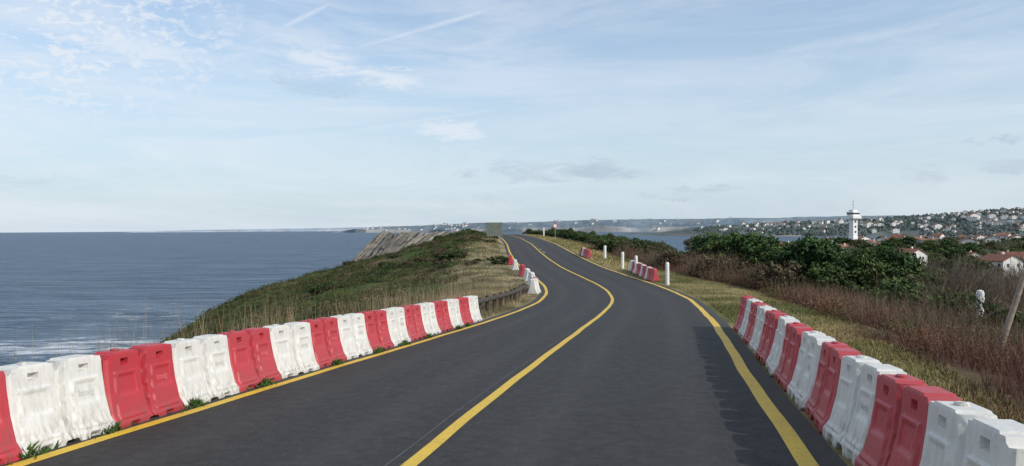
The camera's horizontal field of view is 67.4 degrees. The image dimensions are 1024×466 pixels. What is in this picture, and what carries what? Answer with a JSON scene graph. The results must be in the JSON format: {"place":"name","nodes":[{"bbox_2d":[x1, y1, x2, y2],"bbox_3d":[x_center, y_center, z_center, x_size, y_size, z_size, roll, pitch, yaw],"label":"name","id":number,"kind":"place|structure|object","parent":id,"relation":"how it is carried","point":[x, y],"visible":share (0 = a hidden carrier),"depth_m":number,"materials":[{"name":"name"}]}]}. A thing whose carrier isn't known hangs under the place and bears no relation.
{"place":"outdoors","nodes":[
{"label":"outdoors","id":0,"kind":"place"},
{"bbox_2d":[122,227,370,232],"bbox_3d":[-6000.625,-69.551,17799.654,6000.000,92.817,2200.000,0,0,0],"label":"hills","id":1,"kind":"structure","parent":0,"point":[289,230],"depth_m":17648.88,"materials":[{"name":"grey"}]},
{"bbox_2d":[3,271,521,363],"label":"dry grass","id":2,"kind":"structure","parent":0,"point":[410,301],"depth_m":20.30,"materials":[{"name":"beige plant"}]},
{"bbox_2d":[0,234,846,465],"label":"road","id":3,"kind":"structure","parent":0,"point":[639,373],"depth_m":8.96,"materials":[{"name":"grey asphalt"}]},
{"bbox_2d":[6,236,547,465],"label":"road marking edge","id":4,"kind":"object","parent":3,"relation":"on","point":[77,446],"visible":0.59,"depth_m":8.87,"materials":[{"name":"yellow paint"}]},
{"bbox_2d":[384,332,569,465],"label":"road seam","id":5,"kind":"object","parent":3,"relation":"on","point":[462,407],"visible":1,"depth_m":8.44,"materials":[{"name":"black asphalt"}]},
{"bbox_2d":[400,234,613,465],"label":"road marking","id":6,"kind":"object","parent":3,"relation":"on","point":[423,453],"visible":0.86,"depth_m":8.92,"materials":[{"name":"yellow paint"}]},
{"bbox_2d":[521,234,818,465],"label":"road marking edge","id":7,"kind":"object","parent":3,"relation":"on","point":[799,451],"visible":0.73,"depth_m":8.85,"materials":[{"name":"yellow paint"}]},
{"bbox_2d":[0,231,971,365],"bbox_3d":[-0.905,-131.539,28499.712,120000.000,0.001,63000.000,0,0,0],"label":"sea","id":8,"kind":"structure","parent":0,"point":[52,284],"depth_m":515.50,"materials":[{"name":"liquid"}]},
{"bbox_2d":[0,0,1023,232],"label":"sky","id":9,"kind":"structure","parent":0,"point":[116,115],"materials":[{"name":"blue"}]},
{"bbox_2d":[161,231,1023,465],"bbox_3d":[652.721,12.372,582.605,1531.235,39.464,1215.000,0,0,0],"label":"ground","id":10,"kind":"structure","parent":0,"point":[960,370],"depth_m":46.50,"materials":[{"name":"green plant"}]},
{"bbox_2d":[0,371,22,464],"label":"traffic barrier","id":11,"kind":"object","parent":10,"relation":"on","point":[10,448],"visible":0.95,"depth_m":6.46,"materials":[{"name":"red plastic"}]},
{"bbox_2d":[0,354,114,457],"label":"traffic barrier","id":12,"kind":"object","parent":10,"relation":"on","point":[52,401],"visible":0.93,"depth_m":7.07,"materials":[{"name":"white plastic"}]},
{"bbox_2d":[90,343,184,428],"bbox_3d":[-4.117,1.631,8.320,0.570,0.820,1.206,1,-2,9],"label":"traffic barrier","id":13,"kind":"object","parent":10,"relation":"on","point":[140,384],"visible":0.86,"depth_m":8.19,"materials":[{"name":"red plastic"}]},
{"bbox_2d":[164,334,239,407],"bbox_3d":[-3.914,1.683,9.473,0.570,0.820,1.206,0,-2,11],"label":"traffic barrier","id":14,"kind":"object","parent":10,"relation":"on","point":[202,367],"visible":0.77,"depth_m":9.38,"materials":[{"name":"white plastic"}]},
{"bbox_2d":[7,322,471,464],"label":"weeds","id":15,"kind":"object","parent":10,"relation":"on","point":[193,403],"visible":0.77,"depth_m":8.86,"materials":[{"name":"green plant"}]},
{"bbox_2d":[218,327,281,391],"bbox_3d":[-3.715,1.736,10.631,0.570,0.820,1.206,-2,-2,10],"label":"traffic barrier","id":16,"kind":"object","parent":10,"relation":"on","point":[252,360],"visible":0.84,"depth_m":10.53,"materials":[{"name":"red plastic"}]},
{"bbox_2d":[263,322,319,378],"bbox_3d":[-3.479,1.788,11.784,0.570,0.820,1.206,0,-2,15],"label":"traffic barrier","id":17,"kind":"object","parent":10,"relation":"on","point":[292,349],"visible":0.77,"depth_m":11.72,"materials":[{"name":"white plastic"}]},
{"bbox_2d":[300,317,346,367],"bbox_3d":[-3.268,1.840,12.942,0.570,0.820,1.206,-1,-2,11],"label":"traffic barrier","id":18,"kind":"object","parent":10,"relation":"on","point":[327,344],"visible":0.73,"depth_m":12.92,"materials":[{"name":"red plastic"}]},
{"bbox_2d":[160,230,489,342],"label":"heath","id":19,"kind":"object","parent":10,"relation":"on","point":[249,293],"visible":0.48,"depth_m":67.56,"materials":[{"name":"green plant"}]},
{"bbox_2d":[315,281,345,289],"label":"shrub","id":20,"kind":"object","parent":10,"relation":"on","point":[339,283],"visible":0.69,"depth_m":61.41,"materials":[{"name":"green plant"}]},
{"bbox_2d":[331,313,372,359],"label":"traffic barrier","id":21,"kind":"object","parent":10,"relation":"on","point":[353,335],"visible":0.66,"depth_m":14.05,"materials":[{"name":"white plastic"}]},
{"bbox_2d":[357,310,393,351],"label":"traffic barrier","id":22,"kind":"object","parent":10,"relation":"on","point":[377,329],"visible":0.58,"depth_m":15.24,"materials":[{"name":"red plastic"}]},
{"bbox_2d":[380,307,410,346],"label":"traffic barrier","id":23,"kind":"object","parent":10,"relation":"on","point":[397,327],"visible":0.62,"depth_m":16.24,"materials":[{"name":"white plastic"}]},
{"bbox_2d":[353,231,454,261],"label":"rock outcrop","id":24,"kind":"object","parent":10,"relation":"on","point":[382,243],"visible":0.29,"depth_m":212.03,"materials":[{"name":"grey stone"}]},
{"bbox_2d":[399,305,427,340],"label":"traffic barrier","id":25,"kind":"object","parent":10,"relation":"on","point":[414,324],"visible":0.61,"depth_m":17.48,"materials":[{"name":"red plastic"}]},
{"bbox_2d":[414,302,440,334],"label":"traffic barrier","id":26,"kind":"object","parent":10,"relation":"on","point":[429,319],"visible":0.56,"depth_m":18.64,"materials":[{"name":"white plastic"}]},
{"bbox_2d":[432,300,453,331],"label":"traffic barrier","id":27,"kind":"object","parent":10,"relation":"on","point":[442,316],"visible":0.62,"depth_m":19.77,"materials":[{"name":"red plastic"}]},
{"bbox_2d":[438,252,463,260],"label":"shrub","id":28,"kind":"object","parent":10,"relation":"on","point":[445,255],"visible":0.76,"depth_m":71.03,"materials":[{"name":"green plant"}]},
{"bbox_2d":[442,299,462,328],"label":"traffic barrier","id":29,"kind":"object","parent":10,"relation":"on","point":[454,312],"visible":0.54,"depth_m":20.89,"materials":[{"name":"white plastic"}]},
{"bbox_2d":[452,297,473,323],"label":"traffic barrier","id":30,"kind":"object","parent":10,"relation":"on","point":[465,313],"visible":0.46,"depth_m":22.04,"materials":[{"name":"red plastic"}]},
{"bbox_2d":[463,296,482,322],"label":"traffic barrier","id":31,"kind":"object","parent":10,"relation":"on","point":[474,309],"visible":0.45,"depth_m":23.16,"materials":[{"name":"white plastic"}]},
{"bbox_2d":[486,222,502,240],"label":"information board","id":32,"kind":"object","parent":10,"relation":"on","point":[493,228],"visible":0.93,"depth_m":103.91,"materials":[{"name":"metal"}]},
{"bbox_2d":[486,255,507,263],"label":"shrub","id":33,"kind":"object","parent":10,"relation":"on","point":[503,259],"visible":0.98,"depth_m":65.01,"materials":[{"name":"green plant"}]},
{"bbox_2d":[478,283,526,314],"bbox_3d":[-0.207,2.730,32.241,0.512,1.159,14.171,0,0,8],"label":"guard rail","id":34,"kind":"object","parent":10,"relation":"on","point":[513,293],"visible":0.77,"depth_m":30.39,"materials":[{"name":"silver metal"}]},
{"bbox_2d":[527,278,540,294],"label":"traffic barrier","id":35,"kind":"object","parent":10,"relation":"on","point":[534,287],"visible":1,"depth_m":39.20,"materials":[{"name":"white plastic"}]},
{"bbox_2d":[573,234,595,241],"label":"shrub","id":36,"kind":"object","parent":10,"relation":"on","point":[579,237],"visible":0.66,"depth_m":120.79,"materials":[{"name":"green plant"}]},
{"bbox_2d":[590,238,618,249],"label":"shrub","id":37,"kind":"object","parent":10,"relation":"on","point":[593,241],"visible":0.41,"depth_m":85.74,"materials":[{"name":"green plant"}]},
{"bbox_2d":[595,240,624,253],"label":"shrub","id":38,"kind":"object","parent":10,"relation":"on","point":[608,245],"visible":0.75,"depth_m":83.73,"materials":[{"name":"green plant"}]},
{"bbox_2d":[613,241,641,257],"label":"bare shrub","id":39,"kind":"object","parent":10,"relation":"on","point":[624,246],"visible":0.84,"depth_m":74.06,"materials":[{"name":"brown plant"}]},
{"bbox_2d":[619,239,647,252],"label":"shrub","id":40,"kind":"object","parent":10,"relation":"on","point":[637,242],"visible":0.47,"depth_m":82.38,"materials":[{"name":"green plant"}]},
{"bbox_2d":[646,268,659,281],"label":"traffic barrier","id":41,"kind":"object","parent":10,"relation":"on","point":[652,275],"visible":0.98,"depth_m":47.49,"materials":[{"name":"red plastic"}]},
{"bbox_2d":[656,248,684,270],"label":"shrub","id":42,"kind":"object","parent":10,"relation":"on","point":[666,257],"visible":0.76,"depth_m":62.27,"materials":[{"name":"brown plant"}]},
{"bbox_2d":[683,235,699,250],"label":"tree","id":43,"kind":"object","parent":10,"relation":"on","point":[687,242],"visible":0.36,"depth_m":188.50,"materials":[{"name":"green plant"}]},
{"bbox_2d":[692,232,721,250],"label":"pine tree","id":44,"kind":"object","parent":10,"relation":"on","point":[699,241],"visible":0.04,"depth_m":78.56,"materials":[{"name":"green plant"}]},
{"bbox_2d":[688,254,737,278],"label":"shrub","id":45,"kind":"object","parent":10,"relation":"on","point":[705,263],"visible":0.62,"depth_m":52.09,"materials":[{"name":"brown plant"}]},
{"bbox_2d":[694,239,742,263],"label":"tree","id":46,"kind":"object","parent":10,"relation":"on","point":[714,245],"visible":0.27,"depth_m":65.28,"materials":[{"name":"green plant"}]},
{"bbox_2d":[701,232,738,257],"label":"pine tree","id":47,"kind":"object","parent":10,"relation":"on","point":[714,236],"visible":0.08,"depth_m":70.76,"materials":[{"name":"green plant"}]},
{"bbox_2d":[702,261,738,282],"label":"bare shrub","id":48,"kind":"object","parent":10,"relation":"on","point":[719,280],"visible":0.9,"depth_m":47.40,"materials":[{"name":"brown plant"}]},
{"bbox_2d":[730,262,757,278],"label":"shrub","id":49,"kind":"object","parent":10,"relation":"on","point":[744,266],"visible":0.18,"depth_m":52.69,"materials":[{"name":"brown plant"}]},
{"bbox_2d":[733,295,755,332],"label":"traffic barrier","id":50,"kind":"object","parent":10,"relation":"on","point":[740,317],"visible":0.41,"depth_m":17.28,"materials":[{"name":"red plastic"}]},
{"bbox_2d":[717,233,772,266],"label":"bush","id":51,"kind":"object","parent":10,"relation":"on","point":[741,240],"visible":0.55,"depth_m":64.09,"materials":[{"name":"green plant"}]},
{"bbox_2d":[738,298,762,337],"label":"traffic barrier","id":52,"kind":"object","parent":10,"relation":"on","point":[742,330],"visible":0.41,"depth_m":16.15,"materials":[{"name":"white plastic"}]},
{"bbox_2d":[742,301,769,345],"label":"traffic barrier","id":53,"kind":"object","parent":10,"relation":"on","point":[747,337],"visible":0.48,"depth_m":14.97,"materials":[{"name":"red plastic"}]},
{"bbox_2d":[745,232,779,247],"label":"pine tree","id":54,"kind":"object","parent":10,"relation":"on","point":[764,240],"visible":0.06,"depth_m":72.29,"materials":[{"name":"green plant"}]},
{"bbox_2d":[749,305,776,353],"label":"traffic barrier","id":55,"kind":"object","parent":10,"relation":"on","point":[757,331],"visible":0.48,"depth_m":13.74,"materials":[{"name":"white plastic"}]},
{"bbox_2d":[742,241,784,269],"bbox_3d":[21.235,2.677,63.841,4.495,4.068,5.656,-1,0,-25],"label":"tree","id":56,"kind":"object","parent":10,"relation":"on","point":[760,256],"visible":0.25,"depth_m":63.16,"materials":[{"name":"green plant"}]},
{"bbox_2d":[755,310,788,364],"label":"traffic barrier","id":57,"kind":"object","parent":10,"relation":"on","point":[763,349],"visible":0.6,"depth_m":12.36,"materials":[{"name":"red plastic"}]},
{"bbox_2d":[748,260,806,293],"bbox_3d":[14.252,2.483,41.352,3.584,2.137,3.006,-1,0,-42],"label":"shrub","id":58,"kind":"object","parent":10,"relation":"on","point":[790,269],"visible":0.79,"depth_m":41.06,"materials":[{"name":"brown plant"}]},
{"bbox_2d":[765,315,799,376],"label":"traffic barrier","id":59,"kind":"object","parent":10,"relation":"on","point":[772,361],"visible":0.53,"depth_m":11.17,"materials":[{"name":"white plastic"}]},
{"bbox_2d":[774,322,813,391],"bbox_3d":[3.833,1.621,10.210,0.570,0.820,1.206,-1,-2,12],"label":"traffic barrier","id":60,"kind":"object","parent":10,"relation":"on","point":[784,373],"visible":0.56,"depth_m":10.03,"materials":[{"name":"red plastic"}]},
{"bbox_2d":[764,234,839,287],"bbox_3d":[16.653,1.979,44.025,4.299,3.916,4.756,0,0,18],"label":"shrub","id":61,"kind":"object","parent":10,"relation":"on","point":[807,249],"visible":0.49,"depth_m":42.77,"materials":[{"name":"green plant"}]},
{"bbox_2d":[787,331,835,409],"bbox_3d":[3.615,1.592,9.055,0.570,0.820,1.206,0,-2,12],"label":"traffic barrier","id":62,"kind":"object","parent":10,"relation":"on","point":[800,386],"visible":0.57,"depth_m":8.88,"materials":[{"name":"white plastic"}]},
{"bbox_2d":[790,281,839,294],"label":"shrub","id":63,"kind":"object","parent":10,"relation":"on","point":[801,285],"visible":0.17,"depth_m":40.85,"materials":[{"name":"brown plant"}]},
{"bbox_2d":[610,245,1023,405],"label":"scrub","id":64,"kind":"object","parent":10,"relation":"on","point":[1014,373],"visible":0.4,"depth_m":17.99,"materials":[{"name":"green plant"}]},
{"bbox_2d":[798,268,848,289],"bbox_3d":[16.933,2.923,42.148,2.718,2.075,2.880,0,0,4],"label":"pine tree","id":65,"kind":"object","parent":10,"relation":"on","point":[811,278],"visible":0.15,"depth_m":41.40,"materials":[{"name":"green plant"}]},
{"bbox_2d":[796,261,858,293],"bbox_3d":[16.785,2.763,42.151,3.772,2.498,3.464,0,0,45],"label":"bush","id":66,"kind":"object","parent":10,"relation":"on","point":[817,274],"visible":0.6,"depth_m":41.09,"materials":[{"name":"green plant"}]},
{"bbox_2d":[805,341,861,434],"bbox_3d":[3.384,1.558,7.899,0.570,0.820,1.206,0,-2,14],"label":"traffic barrier","id":67,"kind":"object","parent":10,"relation":"on","point":[819,404],"visible":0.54,"depth_m":7.77,"materials":[{"name":"red plastic"}]},
{"bbox_2d":[833,237,852,243],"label":"pine tree","id":68,"kind":"object","parent":10,"relation":"on","point":[839,240],"visible":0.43,"depth_m":448.50,"materials":[{"name":"green plant"}]},
{"bbox_2d":[829,259,865,286],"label":"pine tree","id":69,"kind":"object","parent":10,"relation":"on","point":[843,264],"visible":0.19,"depth_m":42.53,"materials":[{"name":"green plant"}]},
{"bbox_2d":[681,266,1023,419],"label":"bracken","id":70,"kind":"object","parent":10,"relation":"on","point":[778,296],"visible":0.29,"depth_m":17.69,"materials":[{"name":"brown plant"}]},
{"bbox_2d":[845,210,860,239],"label":"lookout tower","id":71,"kind":"structure","parent":10,"relation":"on","point":[853,216],"depth_m":597.99,"materials":[{"name":"white paint"}]},
{"bbox_2d":[840,248,886,290],"bbox_3d":[19.676,2.706,43.508,3.818,3.880,4.834,0,0,-12],"label":"tree","id":72,"kind":"object","parent":10,"relation":"on","point":[861,260],"visible":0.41,"depth_m":42.47,"materials":[{"name":"green plant"}]},
{"bbox_2d":[822,355,906,464],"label":"traffic barrier","id":73,"kind":"object","parent":10,"relation":"on","point":[846,427],"visible":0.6,"depth_m":6.79,"materials":[{"name":"white plastic"}]},
{"bbox_2d":[862,287,888,301],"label":"shrub","id":74,"kind":"object","parent":10,"relation":"on","point":[877,289],"visible":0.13,"depth_m":36.43,"materials":[{"name":"green plant"}]},
{"bbox_2d":[872,244,894,259],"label":"pine tree","id":75,"kind":"object","parent":10,"relation":"on","point":[882,248],"visible":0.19,"depth_m":126.03,"materials":[{"name":"green plant"}]},
{"bbox_2d":[850,275,929,297],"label":"shrub","id":76,"kind":"object","parent":10,"relation":"on","point":[889,283],"visible":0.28,"depth_m":39.52,"materials":[{"name":"green plant"}]},
{"bbox_2d":[858,284,923,313],"bbox_3d":[14.759,2.745,29.096,2.408,1.648,2.613,-1,0,-18],"label":"shrub","id":77,"kind":"object","parent":10,"relation":"on","point":[912,291],"visible":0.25,"depth_m":28.64,"materials":[{"name":"green plant"}]},
{"bbox_2d":[862,263,926,290],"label":"bush","id":78,"kind":"object","parent":10,"relation":"on","point":[901,272],"visible":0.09,"depth_m":42.41,"materials":[{"name":"green plant"}]},
{"bbox_2d":[870,248,938,283],"bbox_3d":[23.471,2.958,46.698,4.697,4.094,3.371,0,0,43],"label":"bush","id":79,"kind":"object","parent":10,"relation":"on","point":[905,259],"visible":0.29,"depth_m":46.19,"materials":[{"name":"green plant"}]},
{"bbox_2d":[897,235,916,245],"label":"pine tree","id":80,"kind":"object","parent":10,"relation":"on","point":[906,239],"visible":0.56,"depth_m":411.02,"materials":[{"name":"green plant"}]},
{"bbox_2d":[854,374,961,465],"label":"traffic barrier","id":81,"kind":"object","parent":10,"relation":"on","point":[895,436],"visible":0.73,"depth_m":5.63,"materials":[{"name":"red plastic"}]},
{"bbox_2d":[897,247,928,263],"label":"house","id":82,"kind":"structure","parent":10,"relation":"on","point":[922,254],"depth_m":138.39,"materials":[{"name":"paint"}]},
{"bbox_2d":[883,263,943,286],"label":"bush","id":83,"kind":"object","parent":10,"relation":"on","point":[919,274],"visible":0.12,"depth_m":44.77,"materials":[{"name":"green plant"}]},
{"bbox_2d":[871,291,961,334],"bbox_3d":[10.808,2.100,20.820,2.590,1.601,2.383,-1,0,-23],"label":"bare shrub","id":84,"kind":"object","parent":10,"relation":"on","point":[911,308],"visible":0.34,"depth_m":20.84,"materials":[{"name":"brown plant"}]},
{"bbox_2d":[917,240,946,255],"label":"tree","id":85,"kind":"object","parent":10,"relation":"on","point":[931,244],"visible":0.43,"depth_m":289.74,"materials":[{"name":"green plant"}]},
{"bbox_2d":[841,236,1023,255],"bbox_3d":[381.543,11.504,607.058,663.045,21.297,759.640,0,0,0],"label":"hedgerow woodland","id":86,"kind":"object","parent":10,"relation":"on","point":[1005,243],"visible":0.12,"depth_m":437.49,"materials":[{"name":"green plant"}]},
{"bbox_2d":[913,257,952,285],"bbox_3d":[33.866,4.269,64.359,5.931,4.755,5.514,0,0,34],"label":"tree","id":87,"kind":"object","parent":10,"relation":"on","point":[935,272],"visible":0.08,"depth_m":63.44,"materials":[{"name":"green plant"}]},
{"bbox_2d":[919,248,962,286],"bbox_3d":[29.834,3.361,54.212,4.026,5.394,4.615,0,0,1],"label":"bare tree","id":88,"kind":"object","parent":10,"relation":"on","point":[936,268],"visible":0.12,"depth_m":54.66,"materials":[{"name":"brown plant"}]},
{"bbox_2d":[902,269,987,318],"bbox_3d":[15.859,2.499,28.322,2.751,2.752,3.412,-1,0,-18],"label":"bare shrub","id":89,"kind":"object","parent":10,"relation":"on","point":[954,289],"visible":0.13,"depth_m":27.82,"materials":[{"name":"brown plant"}]},
{"bbox_2d":[883,254,1016,332],"bbox_3d":[13.429,1.970,23.850,3.294,3.143,4.413,-1,0,-50],"label":"bare shrub","id":90,"kind":"object","parent":10,"relation":"on","point":[960,306],"visible":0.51,"depth_m":23.61,"materials":[{"name":"brown plant"}]},
{"bbox_2d":[941,247,968,260],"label":"pine tree","id":91,"kind":"object","parent":10,"relation":"on","point":[950,253],"visible":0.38,"depth_m":185.75,"materials":[{"name":"green plant"}]},
{"bbox_2d":[939,257,970,267],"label":"pine tree","id":92,"kind":"object","parent":10,"relation":"on","point":[949,264],"visible":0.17,"depth_m":125.40,"materials":[{"name":"green plant"}]},
{"bbox_2d":[941,250,972,280],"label":"bare tree","id":93,"kind":"object","parent":10,"relation":"on","point":[958,264],"visible":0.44,"depth_m":109.85,"materials":[{"name":"brown plant"}]},
{"bbox_2d":[922,248,1002,299],"bbox_3d":[25.351,2.689,43.236,4.302,4.281,4.335,-1,0,-22],"label":"bare tree","id":94,"kind":"object","parent":10,"relation":"on","point":[949,276],"visible":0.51,"depth_m":43.19,"materials":[{"name":"brown plant"}]},
{"bbox_2d":[933,250,1003,303],"bbox_3d":[25.822,2.907,43.492,3.694,4.066,3.084,0,0,26],"label":"bare tree","id":95,"kind":"object","parent":10,"relation":"on","point":[978,275],"visible":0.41,"depth_m":43.31,"materials":[{"name":"brown plant"}]},
{"bbox_2d":[917,290,1022,333],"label":"shrub","id":96,"kind":"object","parent":10,"relation":"on","point":[952,299],"visible":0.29,"depth_m":24.58,"materials":[{"name":"green plant"}]},
{"bbox_2d":[960,244,979,253],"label":"pine tree","id":97,"kind":"object","parent":10,"relation":"on","point":[969,247],"visible":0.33,"depth_m":271.28,"materials":[{"name":"green plant"}]},
{"bbox_2d":[919,401,1023,465],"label":"traffic barrier","id":98,"kind":"object","parent":10,"relation":"on","point":[960,433],"visible":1,"depth_m":4.48,"materials":[{"name":"white plastic"}]},
{"bbox_2d":[963,258,1004,275],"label":"tree","id":99,"kind":"object","parent":10,"relation":"on","point":[988,263],"visible":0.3,"depth_m":120.28,"materials":[{"name":"green plant"}]},
{"bbox_2d":[963,262,1013,303],"bbox_3d":[31.573,4.066,52.465,4.673,4.670,5.227,-1,0,-24],"label":"bare tree","id":100,"kind":"object","parent":10,"relation":"on","point":[989,282],"visible":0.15,"depth_m":51.54,"materials":[{"name":"brown plant"}]},
{"bbox_2d":[977,252,1023,276],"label":"house","id":101,"kind":"structure","parent":10,"relation":"on","point":[1002,257],"depth_m":122.96,"materials":[{"name":"paint"}]},
{"bbox_2d":[982,266,1023,298],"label":"bare tree","id":102,"kind":"object","parent":10,"relation":"on","point":[1003,282],"visible":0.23,"depth_m":65.20,"materials":[{"name":"brown plant"}]},
{"bbox_2d":[984,269,1023,318],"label":"bare shrub","id":103,"kind":"object","parent":10,"relation":"on","point":[1007,299],"visible":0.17,"depth_m":28.08,"materials":[{"name":"brown plant"}]},
{"bbox_2d":[986,239,1023,309],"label":"bare tree","id":104,"kind":"object","parent":10,"relation":"on","point":[1006,292],"visible":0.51,"depth_m":41.02,"materials":[{"name":"brown plant"}]},
{"bbox_2d":[995,270,1023,357],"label":"wooden pole","id":105,"kind":"object","parent":10,"relation":"on","point":[1012,309],"visible":0.48,"depth_m":15.17,"materials":[{"name":"grey wood"}]},
{"bbox_2d":[339,215,921,232],"bbox_3d":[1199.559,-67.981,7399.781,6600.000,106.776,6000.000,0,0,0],"label":"hills","id":106,"kind":"structure","parent":0,"point":[637,225],"depth_m":5539.38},
{"bbox_2d":[624,211,1023,236],"bbox_3d":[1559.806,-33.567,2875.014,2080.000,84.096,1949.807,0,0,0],"label":"hills","id":107,"kind":"structure","parent":0,"point":[908,232],"depth_m":2298.96,"materials":[{"name":"green plant"}]},
{"bbox_2d":[685,208,1023,235],"bbox_3d":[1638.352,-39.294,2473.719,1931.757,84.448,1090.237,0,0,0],"label":"woodland","id":108,"kind":"object","parent":107,"relation":"on","point":[964,224],"visible":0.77,"depth_m":2328.30,"materials":[{"name":"green plant"}]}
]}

